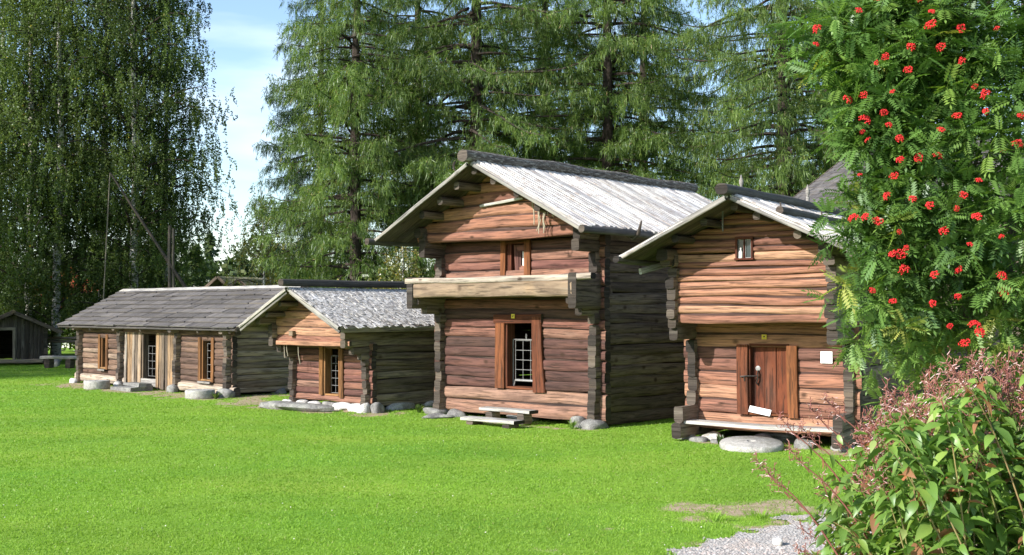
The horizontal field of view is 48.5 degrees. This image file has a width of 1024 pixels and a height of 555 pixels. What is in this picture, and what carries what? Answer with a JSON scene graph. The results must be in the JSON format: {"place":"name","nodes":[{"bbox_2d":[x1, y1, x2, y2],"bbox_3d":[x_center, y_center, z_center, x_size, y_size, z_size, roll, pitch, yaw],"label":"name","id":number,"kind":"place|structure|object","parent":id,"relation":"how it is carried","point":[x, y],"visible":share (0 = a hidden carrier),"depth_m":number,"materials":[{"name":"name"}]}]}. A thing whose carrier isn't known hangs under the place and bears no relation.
{"place":"outdoors","nodes":[
{"label":"outdoors","id":0,"kind":"place"},
{"bbox_2d":[18,259,119,347],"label":"red log house","id":1,"kind":"structure","parent":0,"point":[70,285],"depth_m":62.95,"materials":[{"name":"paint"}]},
{"bbox_2d":[0,348,1019,554],"bbox_3d":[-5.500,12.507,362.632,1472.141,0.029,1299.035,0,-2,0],"label":"ground","id":2,"kind":"structure","parent":0,"point":[824,440],"depth_m":14.26,"materials":[{"name":"green plant"}]},
{"bbox_2d":[0,310,63,363],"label":"wooden shed","id":3,"kind":"structure","parent":2,"relation":"on","point":[17,351],"depth_m":43.55,"materials":[{"name":"grey wood"}]},
{"bbox_2d":[0,0,82,336],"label":"birch tree","id":4,"kind":"object","parent":2,"relation":"on","point":[3,124],"visible":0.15,"depth_m":48.50,"materials":[{"name":"green plant"}]},
{"bbox_2d":[20,336,75,363],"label":"rail fence","id":5,"kind":"object","parent":2,"relation":"on","point":[65,340],"visible":0.15,"depth_m":44.47,"materials":[{"name":"grey wood"}]},
{"bbox_2d":[33,308,65,350],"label":"bush","id":6,"kind":"object","parent":2,"relation":"on","point":[49,332],"visible":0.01,"depth_m":52.65,"materials":[{"name":"green plant"}]},
{"bbox_2d":[54,359,59,366],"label":"boulder","id":7,"kind":"object","parent":2,"relation":"on","point":[56,362],"visible":0.41,"depth_m":42.10,"materials":[{"name":"grey stone"}]},
{"bbox_2d":[39,356,76,367],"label":"log bench","id":8,"kind":"object","parent":2,"relation":"on","point":[69,362],"visible":0.61,"depth_m":41.06,"materials":[{"name":"grey wood"}]},
{"bbox_2d":[50,329,77,350],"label":"bush","id":9,"kind":"object","parent":2,"relation":"on","point":[70,344],"visible":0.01,"depth_m":56.50,"materials":[{"name":"green plant"}]},
{"bbox_2d":[0,0,131,358],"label":"birch tree","id":10,"kind":"object","parent":2,"relation":"on","point":[17,205],"visible":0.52,"depth_m":46.70,"materials":[{"name":"green plant"}]},
{"bbox_2d":[0,0,148,360],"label":"birch tree","id":11,"kind":"object","parent":2,"relation":"on","point":[54,304],"visible":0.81,"depth_m":46.34,"materials":[{"name":"green plant"}]},
{"bbox_2d":[83,380,109,388],"bbox_3d":[-11.098,2.860,30.381,0.672,0.227,0.675,0,-2,0],"label":"millstone","id":12,"kind":"object","parent":2,"relation":"on","point":[96,384],"visible":1,"depth_m":30.11,"materials":[{"name":"stone"}]},
{"bbox_2d":[65,271,158,349],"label":"bush","id":13,"kind":"object","parent":2,"relation":"on","point":[70,334],"depth_m":54.05,"materials":[{"name":"green plant"}]},
{"bbox_2d":[20,0,214,329],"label":"birch tree","id":14,"kind":"object","parent":2,"relation":"on","point":[84,122],"visible":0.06,"depth_m":51.48,"materials":[{"name":"green plant"}]},
{"bbox_2d":[110,382,152,391],"bbox_3d":[-9.962,2.862,29.734,1.123,0.231,0.639,-2,-2,43],"label":"stone step","id":15,"kind":"object","parent":2,"relation":"on","point":[134,386],"visible":1,"depth_m":29.47,"materials":[{"name":"grey stone"}]},
{"bbox_2d":[13,0,254,332],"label":"birch tree","id":16,"kind":"object","parent":2,"relation":"on","point":[137,167],"visible":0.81,"depth_m":46.64,"materials":[{"name":"green plant"}]},
{"bbox_2d":[103,172,186,299],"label":"well sweep","id":17,"kind":"object","parent":2,"relation":"on","point":[167,258],"visible":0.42,"depth_m":40.51,"materials":[{"name":"grey wood"}]},
{"bbox_2d":[92,0,237,290],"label":"birch tree","id":18,"kind":"object","parent":2,"relation":"on","point":[184,123],"visible":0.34,"depth_m":49.79,"materials":[{"name":"green plant"}]},
{"bbox_2d":[56,285,336,397],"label":"log cottage","id":19,"kind":"structure","parent":2,"relation":"on","point":[174,340],"depth_m":29.55,"materials":[{"name":"wood"}]},
{"bbox_2d":[97,334,108,370],"bbox_3d":[-11.449,2.111,31.952,0.555,1.027,0.272,-2,-2,43],"label":"window","id":20,"kind":"structure","parent":19,"relation":"in","point":[103,348],"depth_m":32.02,"materials":[{"name":"wood"}]},
{"bbox_2d":[197,337,214,383],"bbox_3d":[-7.577,2.064,28.298,0.719,1.143,0.274,-2,-2,43],"label":"window","id":21,"kind":"structure","parent":19,"relation":"in","point":[203,371],"depth_m":28.43,"materials":[{"name":"wood"}]},
{"bbox_2d":[185,389,214,398],"bbox_3d":[-7.451,2.777,27.129,0.703,0.207,0.702,0,-2,0],"label":"millstone","id":22,"kind":"object","parent":2,"relation":"on","point":[197,394],"visible":0.97,"depth_m":26.85,"materials":[{"name":"stone"}]},
{"bbox_2d":[210,393,221,398],"bbox_3d":[-6.962,2.773,26.801,0.392,0.194,0.346,0,-2,-8],"label":"weed tuft","id":23,"kind":"object","parent":2,"relation":"on","point":[216,396],"visible":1,"depth_m":26.81,"materials":[{"name":"green plant"}]},
{"bbox_2d":[5,228,434,296],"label":"distant forest","id":24,"kind":"object","parent":2,"relation":"on","point":[210,245],"visible":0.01,"depth_m":105.76,"materials":[{"name":"green plant"}]},
{"bbox_2d":[204,276,271,286],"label":"mossy shed","id":25,"kind":"structure","parent":2,"relation":"on","point":[216,281],"depth_m":44.94,"materials":[{"name":"wood"}]},
{"bbox_2d":[229,279,273,285],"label":"mossy shed","id":26,"kind":"structure","parent":2,"relation":"on","point":[243,282],"depth_m":43.61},
{"bbox_2d":[224,187,299,285],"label":"birch tree","id":27,"kind":"object","parent":2,"relation":"on","point":[255,225],"visible":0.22,"depth_m":40.96,"materials":[{"name":"green plant"}]},
{"bbox_2d":[259,401,333,411],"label":"stone slab","id":28,"kind":"structure","parent":2,"relation":"on","point":[296,406],"depth_m":23.51,"materials":[{"name":"grey stone"}]},
{"bbox_2d":[247,0,376,288],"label":"spruce tree","id":29,"kind":"object","parent":2,"relation":"on","point":[284,116],"visible":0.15,"depth_m":46.57,"materials":[{"name":"green plant"}]},
{"bbox_2d":[236,279,435,412],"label":"log storehouse","id":30,"kind":"structure","parent":2,"relation":"on","point":[379,343],"depth_m":23.94,"materials":[{"name":"wood"},{"name":"stone"}]},
{"bbox_2d":[289,331,294,335],"bbox_3d":[-4.655,1.183,24.025,0.144,0.113,0.094,-1,-2,40],"label":"sign","id":31,"kind":"object","parent":30,"relation":"attached to","point":[291,333],"visible":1,"depth_m":23.99,"materials":[{"name":"brown wood"}]},
{"bbox_2d":[248,0,457,288],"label":"larch tree","id":32,"kind":"object","parent":2,"relation":"on","point":[356,106],"visible":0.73,"depth_m":37.34,"materials":[{"name":"green plant"}]},
{"bbox_2d":[335,246,433,288],"bbox_3d":[-3.299,1.315,32.906,3.502,4.844,3.713,0,-2,0],"label":"young tree","id":33,"kind":"object","parent":2,"relation":"on","point":[399,276],"visible":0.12,"depth_m":32.80,"materials":[{"name":"green leaves"},{"name":"bark"}]},
{"bbox_2d":[315,0,520,276],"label":"larch tree","id":34,"kind":"object","parent":2,"relation":"on","point":[388,9],"visible":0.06,"depth_m":44.41,"materials":[{"name":"green plant"}]},
{"bbox_2d":[415,404,424,412],"bbox_3d":[-1.882,2.667,23.201,0.207,0.199,0.324,0,-2,0],"label":"weed tuft","id":35,"kind":"object","parent":2,"relation":"on","point":[419,408],"visible":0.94,"depth_m":23.19,"materials":[{"name":"green plant"}]},
{"bbox_2d":[422,413,454,418],"bbox_3d":[-1.436,2.713,22.075,0.652,0.163,0.298,0,-2,-15],"label":"corner stone","id":36,"kind":"object","parent":2,"relation":"on","point":[435,415],"visible":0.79,"depth_m":21.98,"materials":[{"name":"grey stone"}]},
{"bbox_2d":[447,408,466,416],"bbox_3d":[-1.098,2.729,22.375,0.374,0.285,0.346,1,-2,-23],"label":"corner stone","id":37,"kind":"object","parent":2,"relation":"on","point":[456,412],"visible":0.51,"depth_m":22.31,"materials":[{"name":"grey stone"}]},
{"bbox_2d":[345,0,605,259],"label":"larch tree","id":38,"kind":"object","parent":2,"relation":"on","point":[475,68],"visible":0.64,"depth_m":37.76,"materials":[{"name":"green plant"}]},
{"bbox_2d":[460,416,524,428],"bbox_3d":[-0.366,2.631,20.628,1.320,0.152,0.310,-1,-2,42],"label":"plank step","id":39,"kind":"object","parent":2,"relation":"on","point":[506,423],"visible":1,"depth_m":20.44,"materials":[{"name":"grey wood"}]},
{"bbox_2d":[479,406,537,424],"bbox_3d":[-0.072,2.566,21.050,1.250,0.285,0.265,-1,-2,42],"label":"plank step","id":40,"kind":"object","parent":2,"relation":"on","point":[522,414],"visible":0.9,"depth_m":20.82,"materials":[{"name":"grey wood"}]},
{"bbox_2d":[365,149,712,429],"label":"log storehouse","id":41,"kind":"structure","parent":2,"relation":"on","point":[583,339],"depth_m":21.32,"materials":[{"name":"brown wood"}]},
{"bbox_2d":[532,202,553,233],"bbox_3d":[0.597,-1.098,20.282,0.601,0.625,0.095,-1,-2,38],"label":"drying bundle","id":42,"kind":"object","parent":41,"relation":"hanging from","point":[544,213],"visible":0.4,"depth_m":20.36,"materials":[{"name":"plant"}]},
{"bbox_2d":[439,0,660,166],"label":"larch tree","id":43,"kind":"object","parent":2,"relation":"on","point":[536,4],"visible":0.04,"depth_m":47.34,"materials":[{"name":"green plant"}]},
{"bbox_2d":[567,418,578,428],"bbox_3d":[1.075,2.583,20.126,0.256,0.190,0.313,0,-2,15],"label":"fern tuft","id":44,"kind":"object","parent":2,"relation":"on","point":[572,425],"visible":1,"depth_m":20.05,"materials":[{"name":"green plant"}]},
{"bbox_2d":[478,0,738,195],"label":"larch tree","id":45,"kind":"object","parent":2,"relation":"on","point":[641,43],"visible":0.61,"depth_m":39.33,"materials":[{"name":"green plant"}]},
{"bbox_2d":[542,0,742,192],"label":"larch tree","id":46,"kind":"object","parent":2,"relation":"on","point":[663,123],"visible":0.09,"depth_m":45.99,"materials":[{"name":"green plant"}]},
{"bbox_2d":[702,511,729,523],"bbox_3d":[2.017,2.370,11.230,0.375,0.106,0.353,1,-2,-32],"label":"grass tuft","id":47,"kind":"object","parent":2,"relation":"on","point":[715,517],"visible":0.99,"depth_m":11.27,"materials":[{"name":"green plant"}]},
{"bbox_2d":[717,434,729,443],"bbox_3d":[3.280,2.517,17.694,0.308,0.183,0.240,-1,-2,31],"label":"weed tuft","id":48,"kind":"object","parent":2,"relation":"on","point":[719,438],"visible":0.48,"depth_m":17.71,"materials":[{"name":"green plant"}]},
{"bbox_2d":[719,436,783,452],"bbox_3d":[3.615,2.531,17.183,0.955,0.127,0.952,-2,3,-17],"label":"millstone","id":49,"kind":"object","parent":2,"relation":"on","point":[748,444],"visible":0.95,"depth_m":16.98,"materials":[{"name":"stone"}]},
{"bbox_2d":[740,507,780,520],"bbox_3d":[2.500,2.361,11.351,0.422,0.130,0.454,0,-2,0],"label":"grass tuft","id":50,"kind":"object","parent":2,"relation":"on","point":[760,515],"visible":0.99,"depth_m":11.43,"materials":[{"name":"green plant"}]},
{"bbox_2d":[652,0,874,200],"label":"larch tree","id":51,"kind":"object","parent":2,"relation":"on","point":[784,167],"visible":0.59,"depth_m":36.01,"materials":[{"name":"green plant"}]},
{"bbox_2d":[613,183,937,450],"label":"log storehouse","id":52,"kind":"structure","parent":2,"relation":"on","point":[727,307],"depth_m":17.67,"materials":[{"name":"wood"}]},
{"bbox_2d":[722,211,723,230],"bbox_3d":[3.211,-0.869,17.312,0.020,0.330,0.025,-1,-2,35],"label":"hanging stick","id":53,"kind":"object","parent":52,"relation":"hanging from","point":[722,220],"visible":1,"depth_m":17.30,"materials":[{"name":"wood"}]},
{"bbox_2d":[739,175,742,186],"bbox_3d":[5.181,0.253,25.603,0.101,5.164,0.101,0,-2,0],"label":"finial post","id":54,"kind":"object","parent":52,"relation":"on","point":[741,181],"visible":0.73,"depth_m":25.64,"materials":[{"name":"grey wood"}]},
{"bbox_2d":[739,248,742,257],"bbox_3d":[3.526,-0.378,17.505,0.060,0.160,0.059,-1,-2,35],"label":"white bottle","id":55,"kind":"object","parent":52,"relation":"in","point":[740,254],"visible":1,"depth_m":17.48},
{"bbox_2d":[734,237,754,259],"bbox_3d":[3.575,-0.446,17.480,0.315,0.353,0.069,-1,-2,35],"label":"window","id":56,"kind":"structure","parent":52,"relation":"in","point":[746,243],"depth_m":17.47,"materials":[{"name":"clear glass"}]},
{"bbox_2d":[748,406,770,415],"bbox_3d":[3.925,2.112,17.986,0.360,0.100,0.009,10,-14,34],"label":"paper sheet","id":57,"kind":"object","parent":52,"relation":"attached to","point":[758,410],"visible":1,"depth_m":17.98,"materials":[{"name":"white paper"}]},
{"bbox_2d":[740,347,787,413],"bbox_3d":[4.015,1.617,18.005,0.768,1.050,0.213,-1,-2,35],"label":"door","id":58,"kind":"structure","parent":52,"relation":"in","point":[769,363],"depth_m":18.03,"materials":[{"name":"wood"}]},
{"bbox_2d":[683,419,849,432],"bbox_3d":[3.858,2.304,17.648,2.712,0.077,0.367,-1,-2,35],"label":"plank bench","id":59,"kind":"object","parent":52,"relation":"attached to","point":[743,425],"visible":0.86,"depth_m":17.58,"materials":[{"name":"grey wood"}]},
{"bbox_2d":[805,184,809,201],"bbox_3d":[6.680,0.366,25.600,0.101,4.937,0.101,0,-2,0],"label":"finial post","id":60,"kind":"object","parent":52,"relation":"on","point":[807,191],"visible":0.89,"depth_m":25.63,"materials":[{"name":"grey wood"}]},
{"bbox_2d":[820,351,831,362],"bbox_3d":[4.821,1.225,17.417,0.184,0.180,0.009,-1,-2,35],"label":"paper notice","id":61,"kind":"object","parent":52,"relation":"attached to","point":[826,357],"visible":1,"depth_m":17.42,"materials":[{"name":"paper"}]},
{"bbox_2d":[721,0,856,192],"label":"larch tree","id":62,"kind":"object","parent":2,"relation":"on","point":[809,139],"visible":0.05,"depth_m":45.06,"materials":[{"name":"green plant"}]},
{"bbox_2d":[750,345,1023,554],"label":"knotweed shrub","id":63,"kind":"object","parent":2,"relation":"on","point":[940,490],"visible":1,"depth_m":6.14,"materials":[{"name":"green plant"}]},
{"bbox_2d":[757,0,1023,544],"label":"rowan tree","id":64,"kind":"object","parent":2,"relation":"on","point":[906,68],"visible":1,"depth_m":8.45,"materials":[{"name":"green plant"}]},
{"bbox_2d":[793,138,1023,411],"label":"slate roofed house","id":65,"kind":"structure","parent":2,"relation":"on","point":[817,185],"depth_m":27.34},
{"bbox_2d":[930,0,1016,139],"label":"larch tree","id":66,"kind":"object","parent":2,"relation":"on","point":[982,77],"depth_m":41.86,"materials":[{"name":"green plant"}]},
{"bbox_2d":[0,0,1023,286],"label":"sky","id":67,"kind":"structure","parent":0,"point":[242,35],"materials":[{"name":"blue"}]},
{"bbox_2d":[666,510,894,554],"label":"gravel path","id":68,"kind":"structure","parent":0,"point":[791,530],"depth_m":10.31,"materials":[{"name":"grey gravel"}]},
{"bbox_2d":[772,537,782,545],"bbox_3d":[2.364,2.372,10.123,0.082,0.123,0.122,0,-2,0],"label":"white stone","id":69,"kind":"object","parent":68,"relation":"on","point":[777,541],"visible":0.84,"depth_m":10.09,"materials":[{"name":"white stone"}]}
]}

